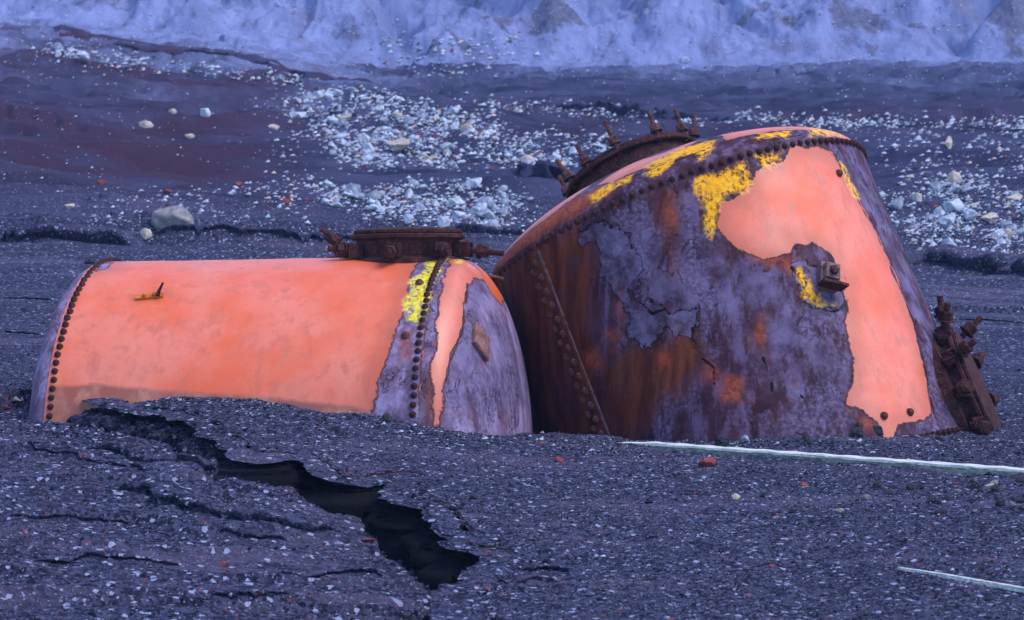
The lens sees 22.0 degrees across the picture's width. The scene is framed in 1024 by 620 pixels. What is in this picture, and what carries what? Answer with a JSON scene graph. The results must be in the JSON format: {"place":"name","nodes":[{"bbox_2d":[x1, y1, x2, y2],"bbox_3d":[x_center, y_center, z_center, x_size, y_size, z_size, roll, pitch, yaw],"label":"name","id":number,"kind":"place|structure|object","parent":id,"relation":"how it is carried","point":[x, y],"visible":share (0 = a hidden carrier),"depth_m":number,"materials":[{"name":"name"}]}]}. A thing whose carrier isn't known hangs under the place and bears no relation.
{"place":"outdoors","nodes":[
{"label":"outdoors","id":0,"kind":"place"},
{"bbox_2d":[0,0,1023,619],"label":"ground","id":1,"kind":"structure","parent":0,"point":[126,152],"depth_m":37.83,"materials":[{"name":"black soil"}]},
{"bbox_2d":[4,326,46,334],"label":"ledge","id":2,"kind":"object","parent":1,"relation":"on","point":[34,330],"visible":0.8,"depth_m":21.35,"materials":[{"name":"black soil"}]},
{"bbox_2d":[4,294,62,300],"bbox_3d":[-4.202,-0.092,23.669,0.642,0.084,0.550,1,3,25],"label":"ledge","id":3,"kind":"object","parent":1,"relation":"on","point":[54,297],"visible":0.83,"depth_m":23.52,"materials":[{"name":"black soil"}]},
{"bbox_2d":[54,42,62,49],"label":"rock","id":4,"kind":"object","parent":1,"relation":"on","point":[58,45],"visible":0.77,"depth_m":91.93,"materials":[{"name":"grey stone"}]},
{"bbox_2d":[0,501,134,524],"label":"ground crack","id":5,"kind":"object","parent":1,"relation":"on","point":[115,513],"visible":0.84,"depth_m":12.30,"materials":[{"name":"black soil"}]},
{"bbox_2d":[0,223,144,245],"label":"ledge","id":6,"kind":"object","parent":1,"relation":"on","point":[103,235],"visible":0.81,"depth_m":29.92,"materials":[{"name":"black soil"}]},
{"bbox_2d":[76,51,88,61],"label":"rock","id":7,"kind":"object","parent":1,"relation":"on","point":[83,55],"visible":1,"depth_m":86.14,"materials":[{"name":"stone"}]},
{"bbox_2d":[27,439,177,471],"bbox_3d":[-2.112,0.798,13.968,0.432,0.133,1.897,-2,4,-32],"label":"ground crack","id":8,"kind":"object","parent":1,"relation":"on","point":[58,446],"visible":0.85,"depth_m":14.19,"materials":[{"name":"soil"}]},
{"bbox_2d":[29,549,181,565],"bbox_3d":[-1.782,1.089,11.436,0.740,0.133,0.335,-1,3,-16],"label":"ground crack","id":9,"kind":"object","parent":1,"relation":"on","point":[68,557],"visible":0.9,"depth_m":11.33,"materials":[{"name":"gravel"}]},
{"bbox_2d":[140,228,151,239],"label":"rock","id":10,"kind":"object","parent":1,"relation":"on","point":[146,233],"visible":1,"depth_m":31.13,"materials":[{"name":"beige stone"}]},
{"bbox_2d":[139,120,153,127],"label":"rock","id":11,"kind":"object","parent":1,"relation":"on","point":[146,124],"visible":0.95,"depth_m":60.87,"materials":[{"name":"beige stone"}]},
{"bbox_2d":[151,206,193,229],"bbox_3d":[-4.239,-1.097,32.852,0.643,0.412,0.440,2,-5,34],"label":"rock","id":12,"kind":"object","parent":1,"relation":"on","point":[164,217],"visible":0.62,"depth_m":32.68,"materials":[{"name":"grey stone"}]},
{"bbox_2d":[83,437,273,469],"bbox_3d":[-1.788,0.855,13.975,0.598,0.423,2.047,-3,4,-39],"label":"ledge","id":13,"kind":"object","parent":1,"relation":"on","point":[133,450],"visible":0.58,"depth_m":14.23,"materials":[{"name":"black soil"}]},
{"bbox_2d":[200,108,210,116],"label":"rock","id":14,"kind":"object","parent":1,"relation":"on","point":[205,112],"visible":1,"depth_m":63.06,"materials":[{"name":"stone"}]},
{"bbox_2d":[39,24,372,82],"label":"ledge","id":15,"kind":"object","parent":1,"relation":"on","point":[76,33],"visible":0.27,"depth_m":102.21,"materials":[{"name":"black soil"}]},
{"bbox_2d":[117,480,343,532],"bbox_3d":[-1.361,0.993,12.579,1.355,0.321,0.510,1,3,22],"label":"ground crack","id":16,"kind":"object","parent":1,"relation":"on","point":[181,495],"visible":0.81,"depth_m":12.41,"materials":[{"name":"grey gravel"}]},
{"bbox_2d":[145,581,319,599],"bbox_3d":[-1.207,1.182,10.880,0.912,0.138,0.385,-2,4,-38],"label":"ledge","id":17,"kind":"object","parent":1,"relation":"on","point":[289,588],"visible":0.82,"depth_m":10.77,"materials":[{"name":"black soil"}]},
{"bbox_2d":[153,223,353,243],"bbox_3d":[-2.890,-0.868,31.581,2.844,0.364,1.007,0,3,0],"label":"ledge","id":18,"kind":"object","parent":1,"relation":"on","point":[198,228],"visible":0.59,"depth_m":31.18,"materials":[{"name":"black soil"}]},
{"bbox_2d":[216,518,290,539],"bbox_3d":[-1.204,1.049,12.280,0.369,0.152,0.294,0,3,0],"label":"ground crack","id":19,"kind":"object","parent":1,"relation":"on","point":[268,529],"visible":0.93,"depth_m":12.19,"materials":[{"name":"soil"}]},
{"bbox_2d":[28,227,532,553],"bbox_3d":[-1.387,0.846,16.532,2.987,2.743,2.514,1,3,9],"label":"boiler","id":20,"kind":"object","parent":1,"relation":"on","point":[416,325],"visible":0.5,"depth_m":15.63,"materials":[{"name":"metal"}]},
{"bbox_2d":[67,398,522,619],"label":"ground crack","id":21,"kind":"structure","parent":1,"relation":"on","point":[433,544],"depth_m":12.87,"materials":[{"name":"black soil"}]},
{"bbox_2d":[289,111,305,118],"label":"rock","id":22,"kind":"object","parent":1,"relation":"on","point":[299,115],"visible":0.97,"depth_m":65.30,"materials":[{"name":"stone"}]},
{"bbox_2d":[248,564,385,577],"bbox_3d":[-0.861,1.175,11.580,0.763,0.152,0.346,-2,4,-36],"label":"ledge","id":23,"kind":"object","parent":1,"relation":"on","point":[310,570],"visible":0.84,"depth_m":11.55,"materials":[{"name":"grey gravel"}]},
{"bbox_2d":[313,91,322,97],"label":"rock","id":24,"kind":"object","parent":1,"relation":"on","point":[319,94],"visible":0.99,"depth_m":76.74,"materials":[{"name":"stone"}]},
{"bbox_2d":[323,92,332,99],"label":"rock","id":25,"kind":"object","parent":1,"relation":"on","point":[327,96],"visible":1,"depth_m":76.56,"materials":[{"name":"stone"}]},
{"bbox_2d":[328,116,337,124],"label":"rock","id":26,"kind":"object","parent":1,"relation":"on","point":[332,120],"visible":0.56,"depth_m":70.39,"materials":[{"name":"stone"}]},
{"bbox_2d":[329,201,342,206],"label":"rock","id":27,"kind":"object","parent":1,"relation":"on","point":[336,204],"visible":1,"depth_m":39.66,"materials":[{"name":"grey stone"}]},
{"bbox_2d":[332,89,343,95],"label":"rock","id":28,"kind":"object","parent":1,"relation":"on","point":[336,92],"visible":0.93,"depth_m":78.05,"materials":[{"name":"stone"}]},
{"bbox_2d":[126,400,550,619],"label":"clods","id":29,"kind":"object","parent":1,"relation":"on","point":[497,617],"visible":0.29,"depth_m":12.47,"materials":[{"name":"black soil"}]},
{"bbox_2d":[335,118,346,125],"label":"rock","id":30,"kind":"object","parent":1,"relation":"on","point":[343,122],"visible":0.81,"depth_m":68.05,"materials":[{"name":"grey stone"}]},
{"bbox_2d":[339,113,351,119],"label":"rock","id":31,"kind":"object","parent":1,"relation":"on","point":[347,116],"visible":0.69,"depth_m":74.47,"materials":[{"name":"beige stone"}]},
{"bbox_2d":[342,183,359,192],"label":"rock","id":32,"kind":"object","parent":1,"relation":"on","point":[353,188],"visible":0.39,"depth_m":46.18,"materials":[{"name":"grey stone"}]},
{"bbox_2d":[350,192,363,198],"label":"rock","id":33,"kind":"object","parent":1,"relation":"on","point":[358,195],"visible":1,"depth_m":42.40,"materials":[{"name":"grey stone"}]},
{"bbox_2d":[357,133,369,139],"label":"rock","id":34,"kind":"object","parent":1,"relation":"on","point":[364,136],"visible":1,"depth_m":64.02,"materials":[{"name":"stone"}]},
{"bbox_2d":[362,143,373,150],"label":"rock","id":35,"kind":"object","parent":1,"relation":"on","point":[365,146],"visible":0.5,"depth_m":58.57,"materials":[{"name":"stone"}]},
{"bbox_2d":[367,190,380,199],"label":"rock","id":36,"kind":"object","parent":1,"relation":"on","point":[374,195],"visible":0.87,"depth_m":42.62,"materials":[{"name":"grey stone"}]},
{"bbox_2d":[370,106,381,112],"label":"rock","id":37,"kind":"object","parent":1,"relation":"on","point":[377,109],"visible":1,"depth_m":74.56,"materials":[{"name":"grey stone"}]},
{"bbox_2d":[373,200,384,211],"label":"rock","id":38,"kind":"object","parent":1,"relation":"on","point":[379,206],"visible":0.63,"depth_m":39.77,"materials":[{"name":"stone"}]},
{"bbox_2d":[381,413,391,422],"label":"rock","id":39,"kind":"object","parent":1,"relation":"on","point":[387,417],"visible":1,"depth_m":15.00,"materials":[{"name":"black stone"}]},
{"bbox_2d":[384,138,409,149],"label":"rock","id":40,"kind":"object","parent":1,"relation":"on","point":[401,143],"visible":1,"depth_m":58.84,"materials":[{"name":"beige stone"}]},
{"bbox_2d":[403,214,413,224],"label":"rock","id":41,"kind":"object","parent":1,"relation":"on","point":[408,219],"visible":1,"depth_m":34.17,"materials":[{"name":"stone"}]},
{"bbox_2d":[403,117,414,123],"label":"rock","id":42,"kind":"object","parent":1,"relation":"on","point":[409,120],"visible":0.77,"depth_m":73.69,"materials":[{"name":"grey stone"}]},
{"bbox_2d":[405,188,412,197],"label":"rock","id":43,"kind":"object","parent":1,"relation":"on","point":[409,193],"visible":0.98,"depth_m":41.73,"materials":[{"name":"stone"}]},
{"bbox_2d":[414,110,427,119],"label":"rock","id":44,"kind":"object","parent":1,"relation":"on","point":[422,114],"visible":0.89,"depth_m":74.03,"materials":[{"name":"grey stone"}]},
{"bbox_2d":[437,215,449,227],"bbox_3d":[-0.880,-1.126,34.285,0.164,0.205,0.098,9,-3,-32],"label":"rock","id":45,"kind":"object","parent":1,"relation":"on","point":[443,221],"visible":0.7,"depth_m":34.26,"materials":[{"name":"stone"}]},
{"bbox_2d":[439,142,451,149],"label":"rock","id":46,"kind":"object","parent":1,"relation":"on","point":[443,146],"visible":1,"depth_m":58.90,"materials":[{"name":"grey stone"}]},
{"bbox_2d":[446,198,457,206],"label":"rock","id":47,"kind":"object","parent":1,"relation":"on","point":[450,202],"visible":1,"depth_m":40.94,"materials":[{"name":"stone"}]},
{"bbox_2d":[446,125,458,130],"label":"rock","id":48,"kind":"object","parent":1,"relation":"on","point":[452,128],"visible":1,"depth_m":67.56,"materials":[{"name":"grey stone"}]},
{"bbox_2d":[449,105,459,114],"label":"rock","id":49,"kind":"object","parent":1,"relation":"on","point":[454,110],"visible":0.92,"depth_m":75.24,"materials":[{"name":"stone"}]},
{"bbox_2d":[452,196,463,203],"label":"rock","id":50,"kind":"object","parent":1,"relation":"on","point":[458,199],"visible":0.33,"depth_m":41.81,"materials":[{"name":"stone"}]},
{"bbox_2d":[452,211,466,218],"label":"rock","id":51,"kind":"object","parent":1,"relation":"on","point":[458,214],"visible":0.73,"depth_m":37.62,"materials":[{"name":"stone"}]},
{"bbox_2d":[460,124,472,131],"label":"rock","id":52,"kind":"object","parent":1,"relation":"on","point":[464,127],"visible":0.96,"depth_m":66.10,"materials":[{"name":"beige stone"}]},
{"bbox_2d":[466,177,481,187],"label":"rock","id":53,"kind":"object","parent":1,"relation":"on","point":[473,183],"visible":1,"depth_m":47.98,"materials":[{"name":"stone"}]},
{"bbox_2d":[470,203,486,214],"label":"rock","id":54,"kind":"object","parent":1,"relation":"on","point":[474,210],"visible":0.58,"depth_m":40.50,"materials":[{"name":"stone"}]},
{"bbox_2d":[475,196,492,205],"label":"rock","id":55,"kind":"object","parent":1,"relation":"on","point":[488,200],"visible":0.85,"depth_m":40.98,"materials":[{"name":"grey stone"}]},
{"bbox_2d":[476,208,495,218],"bbox_3d":[-0.379,-1.355,37.578,0.278,0.193,0.193,-10,12,-6],"label":"rock","id":56,"kind":"object","parent":1,"relation":"on","point":[486,213],"visible":0.92,"depth_m":37.51,"materials":[{"name":"grey stone"}]},
{"bbox_2d":[454,223,523,234],"bbox_3d":[-0.276,-0.849,32.525,1.005,0.457,0.932,0,3,0],"label":"ledge","id":57,"kind":"object","parent":1,"relation":"on","point":[480,228],"visible":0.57,"depth_m":32.13,"materials":[{"name":"black soil"}]},
{"bbox_2d":[485,219,498,226],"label":"rock","id":58,"kind":"object","parent":1,"relation":"on","point":[494,222],"visible":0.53,"depth_m":34.26,"materials":[{"name":"grey stone"}]},
{"bbox_2d":[495,185,507,191],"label":"rock","id":59,"kind":"object","parent":1,"relation":"on","point":[502,188],"visible":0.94,"depth_m":47.95,"materials":[{"name":"grey stone"}]},
{"bbox_2d":[496,206,507,214],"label":"rock","id":60,"kind":"object","parent":1,"relation":"on","point":[502,210],"visible":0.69,"depth_m":40.44,"materials":[{"name":"grey stone"}]},
{"bbox_2d":[498,196,508,204],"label":"rock","id":61,"kind":"object","parent":1,"relation":"on","point":[504,200],"visible":0.97,"depth_m":41.89,"materials":[{"name":"grey stone"}]},
{"bbox_2d":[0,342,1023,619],"bbox_3d":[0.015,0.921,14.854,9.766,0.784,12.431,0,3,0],"label":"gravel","id":62,"kind":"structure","parent":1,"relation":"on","point":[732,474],"depth_m":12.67,"materials":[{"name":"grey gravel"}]},
{"bbox_2d":[0,0,1023,253],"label":"rubble","id":63,"kind":"object","parent":1,"relation":"on","point":[558,152],"visible":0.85,"depth_m":63.30,"materials":[{"name":"stone"}]},
{"bbox_2d":[520,155,534,161],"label":"rock","id":64,"kind":"object","parent":1,"relation":"on","point":[524,157],"visible":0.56,"depth_m":54.83,"materials":[{"name":"beige stone"}]},
{"bbox_2d":[512,573,563,582],"bbox_3d":[0.105,1.104,10.667,0.289,0.090,0.236,0,3,0],"label":"ledge","id":65,"kind":"object","parent":1,"relation":"on","point":[519,578],"visible":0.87,"depth_m":10.59,"materials":[{"name":"black soil"}]},
{"bbox_2d":[508,160,575,179],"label":"ledge","id":66,"kind":"object","parent":1,"relation":"on","point":[546,169],"visible":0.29,"depth_m":49.11,"materials":[{"name":"grey stone"}]},
{"bbox_2d":[510,563,582,571],"bbox_3d":[0.128,1.275,11.045,0.418,0.458,0.346,-3,4,-45],"label":"ledge","id":67,"kind":"object","parent":1,"relation":"on","point":[515,566],"visible":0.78,"depth_m":10.97,"materials":[{"name":"grey gravel"}]},
{"bbox_2d":[550,152,560,160],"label":"rock","id":68,"kind":"object","parent":1,"relation":"on","point":[554,156],"visible":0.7,"depth_m":54.94,"materials":[{"name":"stone"}]},
{"bbox_2d":[548,100,762,120],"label":"ledge","id":69,"kind":"object","parent":1,"relation":"on","point":[686,112],"visible":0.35,"depth_m":77.94,"materials":[{"name":"black soil"}]},
{"bbox_2d":[699,457,715,466],"bbox_3d":[1.074,0.840,14.463,0.099,0.063,0.060,-2,-4,-11],"label":"rock","id":70,"kind":"object","parent":1,"relation":"on","point":[707,462],"visible":1,"depth_m":14.45,"materials":[{"name":"red stone"}]},
{"bbox_2d":[715,435,728,445],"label":"rock","id":71,"kind":"object","parent":1,"relation":"on","point":[720,440],"visible":0.77,"depth_m":15.66,"materials":[{"name":"black stone"}]},
{"bbox_2d":[490,109,1000,441],"bbox_3d":[1.531,0.414,17.410,3.595,3.510,2.737,2,4,38],"label":"boiler","id":72,"kind":"object","parent":1,"relation":"on","point":[680,284],"visible":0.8,"depth_m":16.40,"materials":[{"name":"metal"}]},
{"bbox_2d":[803,436,811,443],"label":"rock","id":73,"kind":"object","parent":1,"relation":"on","point":[807,439],"visible":1,"depth_m":15.61,"materials":[{"name":"black stone"}]},
{"bbox_2d":[619,441,1023,474],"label":"plank","id":74,"kind":"object","parent":1,"relation":"on","point":[960,468],"visible":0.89,"depth_m":14.84,"materials":[{"name":"white wood"}]},
{"bbox_2d":[849,426,862,437],"bbox_3d":[2.094,0.760,16.036,0.104,0.106,0.054,-4,19,-28],"label":"rock","id":75,"kind":"object","parent":1,"relation":"on","point":[856,432],"visible":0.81,"depth_m":16.01,"materials":[{"name":"black stone"}]},
{"bbox_2d":[860,494,870,500],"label":"pebble","id":76,"kind":"object","parent":1,"relation":"on","point":[865,497],"visible":1,"depth_m":13.15,"materials":[{"name":"white stone"}]},
{"bbox_2d":[872,481,881,487],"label":"pebble","id":77,"kind":"object","parent":1,"relation":"on","point":[877,484],"visible":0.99,"depth_m":13.70,"materials":[{"name":"black stone"}]},
{"bbox_2d":[872,425,883,436],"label":"rock","id":78,"kind":"object","parent":1,"relation":"on","point":[878,430],"visible":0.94,"depth_m":16.10,"materials":[{"name":"black stone"}]},
{"bbox_2d":[889,196,902,209],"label":"rock","id":79,"kind":"object","parent":1,"relation":"on","point":[896,203],"visible":1,"depth_m":41.07,"materials":[{"name":"grey stone"}]},
{"bbox_2d":[912,192,921,200],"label":"rock","id":80,"kind":"object","parent":1,"relation":"on","point":[916,196],"visible":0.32,"depth_m":44.55,"materials":[{"name":"beige stone"}]},
{"bbox_2d":[921,214,934,219],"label":"rock","id":81,"kind":"object","parent":1,"relation":"on","point":[928,217],"visible":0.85,"depth_m":37.63,"materials":[{"name":"grey stone"}]},
{"bbox_2d":[926,496,935,502],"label":"pebble","id":82,"kind":"object","parent":1,"relation":"on","point":[931,499],"visible":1,"depth_m":13.10,"materials":[{"name":"black stone"}]},
{"bbox_2d":[929,181,942,191],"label":"rock","id":83,"kind":"object","parent":1,"relation":"on","point":[935,184],"visible":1,"depth_m":45.12,"materials":[{"name":"grey stone"}]},
{"bbox_2d":[933,207,944,215],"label":"rock","id":84,"kind":"object","parent":1,"relation":"on","point":[939,211],"visible":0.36,"depth_m":38.63,"materials":[{"name":"stone"}]},
{"bbox_2d":[938,214,954,223],"bbox_3d":[6.177,-1.272,37.366,0.214,0.195,0.200,-3,4,-41],"label":"rock","id":85,"kind":"object","parent":1,"relation":"on","point":[949,219],"visible":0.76,"depth_m":37.32,"materials":[{"name":"stone"}]},
{"bbox_2d":[945,136,951,148],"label":"stone","id":86,"kind":"object","parent":1,"relation":"on","point":[948,143],"visible":0.91,"depth_m":57.02,"materials":[{"name":"white stone"}]},
{"bbox_2d":[942,238,956,245],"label":"rock","id":87,"kind":"object","parent":1,"relation":"on","point":[948,241],"visible":0.45,"depth_m":33.58,"materials":[{"name":"stone"}]},
{"bbox_2d":[942,200,962,210],"bbox_3d":[6.695,-1.566,40.043,0.299,0.209,0.171,-1,3,-15],"label":"rock","id":88,"kind":"object","parent":1,"relation":"on","point":[952,205],"visible":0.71,"depth_m":39.99,"materials":[{"name":"stone"}]},
{"bbox_2d":[946,171,961,182],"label":"rock","id":89,"kind":"object","parent":1,"relation":"on","point":[953,176],"visible":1,"depth_m":45.33,"materials":[{"name":"beige stone"}]},
{"bbox_2d":[950,184,960,190],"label":"rock","id":90,"kind":"object","parent":1,"relation":"on","point":[953,187],"visible":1,"depth_m":45.06,"materials":[{"name":"stone"}]},
{"bbox_2d":[897,567,1023,592],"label":"stick","id":91,"kind":"object","parent":1,"relation":"on","point":[987,583],"visible":1,"depth_m":10.57,"materials":[{"name":"white wood"}]},
{"bbox_2d":[912,244,1023,274],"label":"ledge","id":92,"kind":"object","parent":1,"relation":"on","point":[999,263],"visible":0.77,"depth_m":30.33,"materials":[{"name":"black soil"}]},
{"bbox_2d":[963,209,977,219],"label":"rock","id":93,"kind":"object","parent":1,"relation":"on","point":[968,214],"visible":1,"depth_m":37.48,"materials":[{"name":"stone"}]},
{"bbox_2d":[970,481,980,488],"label":"pebble","id":94,"kind":"object","parent":1,"relation":"on","point":[975,485],"visible":0.8,"depth_m":13.79,"materials":[{"name":"black stone"}]},
{"bbox_2d":[981,212,997,221],"bbox_3d":[6.812,-1.323,37.602,0.229,0.146,0.148,-2,4,-35],"label":"rock","id":95,"kind":"object","parent":1,"relation":"on","point":[990,217],"visible":1,"depth_m":37.57,"materials":[{"name":"beige stone"}]},
{"bbox_2d":[957,315,1023,322],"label":"ledge","id":96,"kind":"object","parent":1,"relation":"on","point":[995,318],"visible":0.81,"depth_m":23.38,"materials":[{"name":"black soil"}]},
{"bbox_2d":[989,485,998,492],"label":"pebble","id":97,"kind":"object","parent":1,"relation":"on","point":[994,488],"visible":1,"depth_m":13.50,"materials":[{"name":"black stone"}]},
{"bbox_2d":[992,229,1005,238],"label":"rock","id":98,"kind":"object","parent":1,"relation":"on","point":[999,233],"visible":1,"depth_m":34.58,"materials":[{"name":"stone"}]},
{"bbox_2d":[995,499,1004,506],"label":"pebble","id":99,"kind":"object","parent":1,"relation":"on","point":[999,502],"visible":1,"depth_m":13.06,"materials":[{"name":"black stone"}]},
{"bbox_2d":[1000,220,1011,227],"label":"rock","id":100,"kind":"object","parent":1,"relation":"on","point":[1005,223],"visible":0.76,"depth_m":35.59,"materials":[{"name":"grey stone"}]},
{"bbox_2d":[1003,229,1013,236],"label":"rock","id":101,"kind":"object","parent":1,"relation":"on","point":[1009,232],"visible":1,"depth_m":34.65,"materials":[{"name":"beige stone"}]},
{"bbox_2d":[1007,194,1022,200],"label":"rock","id":102,"kind":"object","parent":1,"relation":"on","point":[1014,197],"visible":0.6,"depth_m":44.48,"materials":[{"name":"beige stone"}]},
{"bbox_2d":[1012,227,1023,236],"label":"rock","id":103,"kind":"object","parent":1,"relation":"on","point":[1019,231],"visible":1,"depth_m":34.76,"materials":[{"name":"grey stone"}]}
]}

